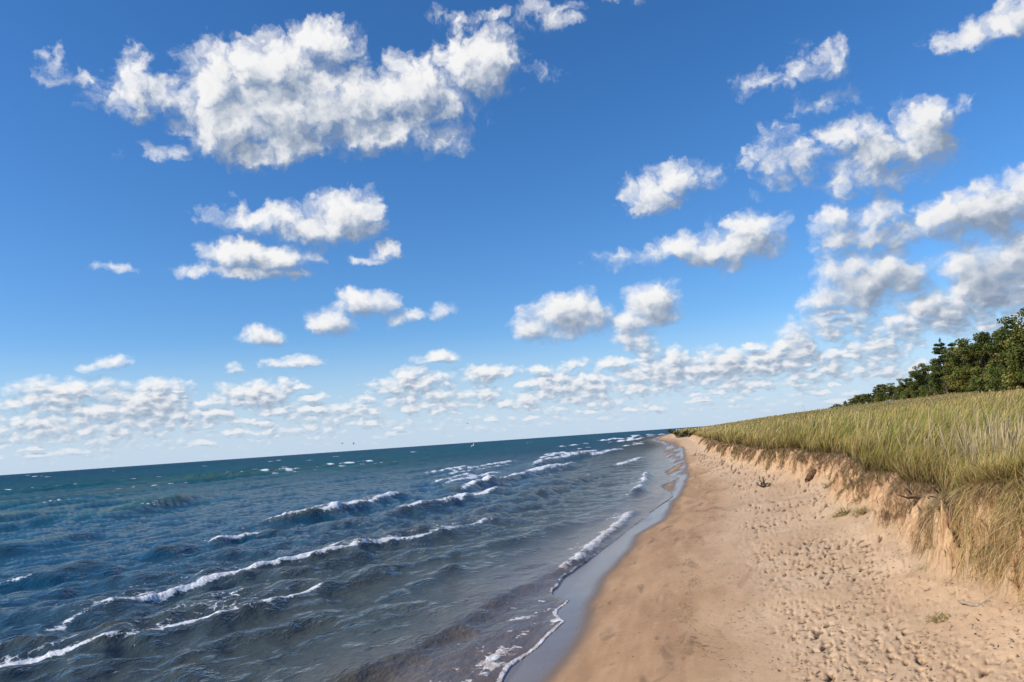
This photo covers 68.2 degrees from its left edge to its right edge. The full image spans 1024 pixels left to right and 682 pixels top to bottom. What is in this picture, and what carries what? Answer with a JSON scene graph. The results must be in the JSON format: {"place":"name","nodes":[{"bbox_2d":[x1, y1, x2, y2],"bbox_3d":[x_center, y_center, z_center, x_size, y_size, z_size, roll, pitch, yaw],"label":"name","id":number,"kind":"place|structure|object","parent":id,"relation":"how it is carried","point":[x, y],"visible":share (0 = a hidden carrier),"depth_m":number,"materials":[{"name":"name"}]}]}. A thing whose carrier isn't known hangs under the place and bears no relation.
{"place":"outdoors","nodes":[
{"label":"outdoors","id":0,"kind":"place"},
{"bbox_2d":[0,426,705,681],"bbox_3d":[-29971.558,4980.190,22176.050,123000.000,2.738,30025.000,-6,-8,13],"label":"lake water","id":1,"kind":"structure","parent":0,"point":[457,562],"depth_m":15.42,"materials":[{"name":"blue liquid"}]},
{"bbox_2d":[0,0,1023,474],"label":"sky","id":2,"kind":"structure","parent":0,"point":[230,229],"materials":[{"name":"blue"}]},
{"bbox_2d":[503,434,1023,681],"bbox_3d":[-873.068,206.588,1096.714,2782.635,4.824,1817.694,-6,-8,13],"label":"sand beach","id":3,"kind":"structure","parent":0,"point":[603,591],"depth_m":7.63,"materials":[{"name":"beige sand"}]},
{"bbox_2d":[592,478,750,681],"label":"shell grit","id":4,"kind":"object","parent":3,"relation":"on","point":[688,581],"visible":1,"depth_m":8.35,"materials":[{"name":"beige stone"}]},
{"bbox_2d":[675,473,771,681],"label":"wrack line","id":5,"kind":"object","parent":3,"relation":"on","point":[705,587],"visible":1,"depth_m":9.16,"materials":[{"name":"brown plant"}]},
{"bbox_2d":[805,467,820,482],"bbox_3d":[7.492,3.184,18.416,0.835,0.490,0.259,-3,-8,-9],"label":"driftwood log","id":6,"kind":"object","parent":3,"relation":"on","point":[810,475],"visible":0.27,"depth_m":18.27,"materials":[{"name":"brown wood"}]},
{"bbox_2d":[659,461,989,680],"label":"dry weed","id":7,"kind":"object","parent":3,"relation":"on","point":[771,593],"visible":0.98,"depth_m":7.29,"materials":[{"name":"brown plant"}]},
{"bbox_2d":[824,501,854,519],"bbox_3d":[5.180,2.694,11.817,0.622,0.447,0.672,-6,-8,13],"label":"grass clump","id":8,"kind":"object","parent":3,"relation":"on","point":[842,513],"visible":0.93,"depth_m":11.78,"materials":[{"name":"plant"}]},
{"bbox_2d":[691,450,1023,681],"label":"dark crumbs","id":9,"kind":"object","parent":3,"relation":"on","point":[835,584],"visible":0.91,"depth_m":6.96,"materials":[{"name":"brown sand"}]},
{"bbox_2d":[848,501,869,518],"bbox_3d":[5.236,2.559,11.305,0.467,0.303,0.557,-4,-7,-1],"label":"grass clump","id":10,"kind":"object","parent":3,"relation":"on","point":[861,512],"visible":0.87,"depth_m":11.34,"materials":[{"name":"beige plant"}]},
{"bbox_2d":[922,611,950,624],"bbox_3d":[3.358,2.274,5.927,0.345,0.280,0.366,-6,-8,13],"label":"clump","id":11,"kind":"object","parent":3,"relation":"on","point":[935,620],"visible":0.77,"depth_m":5.93,"materials":[{"name":"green plant"}]},
{"bbox_2d":[957,600,988,608],"bbox_3d":[3.617,2.043,5.909,0.085,0.076,0.376,-3,-7,-8],"label":"driftwood stick","id":12,"kind":"object","parent":3,"relation":"on","point":[969,603],"visible":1,"depth_m":5.89,"materials":[{"name":"beige wood"}]},
{"bbox_2d":[756,478,771,487],"bbox_3d":[6.544,3.687,19.636,0.361,0.282,0.431,-10,-9,38],"label":"twig pile","id":13,"kind":"object","parent":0,"point":[764,484],"visible":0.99,"depth_m":19.61,"materials":[{"name":"wood"}]},
{"bbox_2d":[671,389,1023,620],"bbox_3d":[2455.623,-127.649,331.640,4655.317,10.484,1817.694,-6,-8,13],"label":"dune","id":14,"kind":"structure","parent":0,"point":[904,534],"depth_m":7.70,"materials":[{"name":"beige sand"}]},
{"bbox_2d":[673,430,686,437],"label":"dark bush","id":15,"kind":"object","parent":14,"relation":"on","point":[679,435],"visible":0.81,"depth_m":123.80,"materials":[{"name":"green plant"}]},
{"bbox_2d":[682,429,696,436],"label":"dark bush","id":16,"kind":"object","parent":14,"relation":"on","point":[685,432],"visible":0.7,"depth_m":108.13,"materials":[{"name":"green plant"}]},
{"bbox_2d":[728,450,737,461],"bbox_3d":[9.336,4.662,31.500,0.936,0.732,1.076,-6,-8,13],"label":"grass clump","id":17,"kind":"object","parent":14,"relation":"on","point":[733,455],"visible":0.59,"depth_m":31.35,"materials":[{"name":"beige plant"}]},
{"bbox_2d":[818,478,833,488],"bbox_3d":[6.931,3.087,16.190,0.886,0.375,0.704,-6,-8,13],"label":"grass clump","id":18,"kind":"object","parent":14,"relation":"on","point":[827,485],"visible":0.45,"depth_m":16.22,"materials":[{"name":"beige plant"}]},
{"bbox_2d":[673,386,1023,495],"bbox_3d":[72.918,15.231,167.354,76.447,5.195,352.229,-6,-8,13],"label":"beach grass","id":19,"kind":"structure","parent":14,"relation":"on","point":[862,444],"depth_m":15.35,"materials":[{"name":"green plant"}]},
{"bbox_2d":[851,394,863,404],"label":"oak tree","id":20,"kind":"object","parent":14,"relation":"on","point":[856,398],"visible":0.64,"depth_m":254.84,"materials":[{"name":"green plant"}]},
{"bbox_2d":[698,437,1023,585],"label":"dead grass","id":21,"kind":"structure","parent":14,"relation":"hanging from","point":[784,453],"depth_m":9.69,"materials":[{"name":"beige plant"}]},
{"bbox_2d":[858,393,870,403],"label":"oak tree","id":22,"kind":"object","parent":14,"relation":"on","point":[863,395],"visible":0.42,"depth_m":250.16,"materials":[{"name":"green plant"}]},
{"bbox_2d":[863,393,870,403],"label":"pine tree","id":23,"kind":"object","parent":14,"relation":"on","point":[868,395],"visible":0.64,"depth_m":239.44,"materials":[{"name":"green plant"}]},
{"bbox_2d":[867,386,875,402],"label":"pine tree","id":24,"kind":"object","parent":14,"relation":"on","point":[872,398],"visible":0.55,"depth_m":232.41,"materials":[{"name":"green plant"}]},
{"bbox_2d":[876,384,889,400],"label":"pine tree","id":25,"kind":"object","parent":14,"relation":"on","point":[881,396],"visible":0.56,"depth_m":220.10,"materials":[{"name":"green plant"}]},
{"bbox_2d":[874,382,894,401],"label":"oak tree","id":26,"kind":"object","parent":14,"relation":"on","point":[878,386],"visible":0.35,"depth_m":224.46,"materials":[{"name":"green plant"}]},
{"bbox_2d":[880,385,898,399],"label":"oak tree","id":27,"kind":"object","parent":14,"relation":"on","point":[892,389],"visible":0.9,"depth_m":214.34,"materials":[{"name":"green plant"}]},
{"bbox_2d":[894,390,909,399],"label":"round bush","id":28,"kind":"object","parent":14,"relation":"on","point":[899,393],"visible":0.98,"depth_m":187.23,"materials":[{"name":"green plant"}]},
{"bbox_2d":[896,378,912,398],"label":"oak tree","id":29,"kind":"object","parent":14,"relation":"on","point":[901,387],"visible":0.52,"depth_m":191.09,"materials":[{"name":"green plant"}]},
{"bbox_2d":[897,486,921,498],"bbox_3d":[4.796,1.814,9.053,0.349,0.177,0.100,-3,-7,-7],"label":"dead branch","id":30,"kind":"object","parent":14,"relation":"in","point":[916,497],"visible":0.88,"depth_m":9.06,"materials":[{"name":"brown wood"}]},
{"bbox_2d":[903,374,929,397],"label":"oak tree","id":31,"kind":"object","parent":14,"relation":"on","point":[914,389],"visible":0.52,"depth_m":175.54,"materials":[{"name":"green plant"}]},
{"bbox_2d":[908,363,941,396],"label":"oak tree","id":32,"kind":"object","parent":14,"relation":"on","point":[925,369],"visible":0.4,"depth_m":163.22,"materials":[{"name":"green plant"}]},
{"bbox_2d":[918,383,940,396],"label":"round bush","id":33,"kind":"object","parent":14,"relation":"on","point":[924,391],"visible":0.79,"depth_m":156.03,"materials":[{"name":"green plant"}]},
{"bbox_2d":[917,493,950,525],"bbox_3d":[4.429,1.732,7.628,0.512,0.464,0.532,1,-9,-35],"label":"grass clump","id":34,"kind":"object","parent":14,"relation":"on","point":[935,502],"visible":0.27,"depth_m":7.67,"materials":[{"name":"beige plant"}]},
{"bbox_2d":[926,337,948,393],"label":"pine tree","id":35,"kind":"object","parent":14,"relation":"on","point":[940,360],"visible":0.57,"depth_m":150.59,"materials":[{"name":"green plant"}]},
{"bbox_2d":[925,365,952,394],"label":"oak tree","id":36,"kind":"object","parent":14,"relation":"on","point":[929,366],"visible":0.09,"depth_m":162.57,"materials":[{"name":"green plant"}]},
{"bbox_2d":[928,358,957,393],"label":"oak tree","id":37,"kind":"object","parent":14,"relation":"on","point":[941,390],"visible":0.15,"depth_m":155.24,"materials":[{"name":"green plant"}]},
{"bbox_2d":[940,342,960,392],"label":"pine tree","id":38,"kind":"object","parent":14,"relation":"on","point":[951,345],"visible":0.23,"depth_m":142.11,"materials":[{"name":"green plant"}]},
{"bbox_2d":[942,352,966,389],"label":"oak tree","id":39,"kind":"object","parent":14,"relation":"on","point":[946,377],"visible":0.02,"depth_m":139.73,"materials":[{"name":"green plant"}]},
{"bbox_2d":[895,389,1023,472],"bbox_3d":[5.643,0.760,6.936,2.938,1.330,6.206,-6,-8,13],"label":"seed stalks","id":40,"kind":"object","parent":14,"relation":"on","point":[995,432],"visible":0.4,"depth_m":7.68,"materials":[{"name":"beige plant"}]},
{"bbox_2d":[898,457,1023,609],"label":"grass","id":41,"kind":"structure","parent":14,"relation":"on","point":[1011,538],"depth_m":6.27,"materials":[{"name":"beige plant"}]},
{"bbox_2d":[941,346,983,391],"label":"oak tree","id":42,"kind":"object","parent":14,"relation":"on","point":[955,361],"visible":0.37,"depth_m":134.39,"materials":[{"name":"green plant"}]},
{"bbox_2d":[947,478,987,521],"bbox_3d":[4.312,1.521,6.795,0.722,0.693,0.793,-6,-8,13],"label":"grass clump","id":43,"kind":"object","parent":14,"relation":"on","point":[964,489],"visible":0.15,"depth_m":6.83,"materials":[{"name":"green plant"}]},
{"bbox_2d":[952,337,995,390],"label":"oak tree","id":44,"kind":"object","parent":14,"relation":"on","point":[966,376],"visible":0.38,"depth_m":122.91,"materials":[{"name":"green plant"}]},
{"bbox_2d":[958,358,991,385],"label":"oak tree","id":45,"kind":"object","parent":14,"relation":"on","point":[973,362],"visible":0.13,"depth_m":133.90,"materials":[{"name":"green plant"}]},
{"bbox_2d":[968,379,986,392],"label":"round bush","id":46,"kind":"object","parent":14,"relation":"on","point":[973,387],"visible":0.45,"depth_m":117.23,"materials":[{"name":"green plant"}]},
{"bbox_2d":[964,326,1020,391],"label":"oak tree","id":47,"kind":"object","parent":14,"relation":"on","point":[982,336],"visible":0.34,"depth_m":114.24,"materials":[{"name":"green plant"}]},
{"bbox_2d":[983,364,1023,389],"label":"round bush","id":48,"kind":"object","parent":14,"relation":"on","point":[994,381],"visible":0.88,"depth_m":104.99,"materials":[{"name":"green plant"}]},
{"bbox_2d":[987,474,1023,529],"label":"grass clump","id":49,"kind":"object","parent":14,"relation":"on","point":[1010,500],"visible":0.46,"depth_m":6.16,"materials":[{"name":"plant"}]},
{"bbox_2d":[993,315,1023,390],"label":"oak tree","id":50,"kind":"object","parent":14,"relation":"on","point":[1007,376],"visible":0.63,"depth_m":103.08,"materials":[{"name":"green plant"}]},
{"bbox_2d":[995,319,1023,385],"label":"pine tree","id":51,"kind":"object","parent":14,"relation":"on","point":[1008,327],"visible":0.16,"depth_m":107.91,"materials":[{"name":"green plant"}]},
{"bbox_2d":[1005,307,1023,381],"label":"oak tree","id":52,"kind":"object","parent":14,"relation":"on","point":[1016,338],"visible":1,"depth_m":96.11,"materials":[{"name":"green plant"}]}
]}

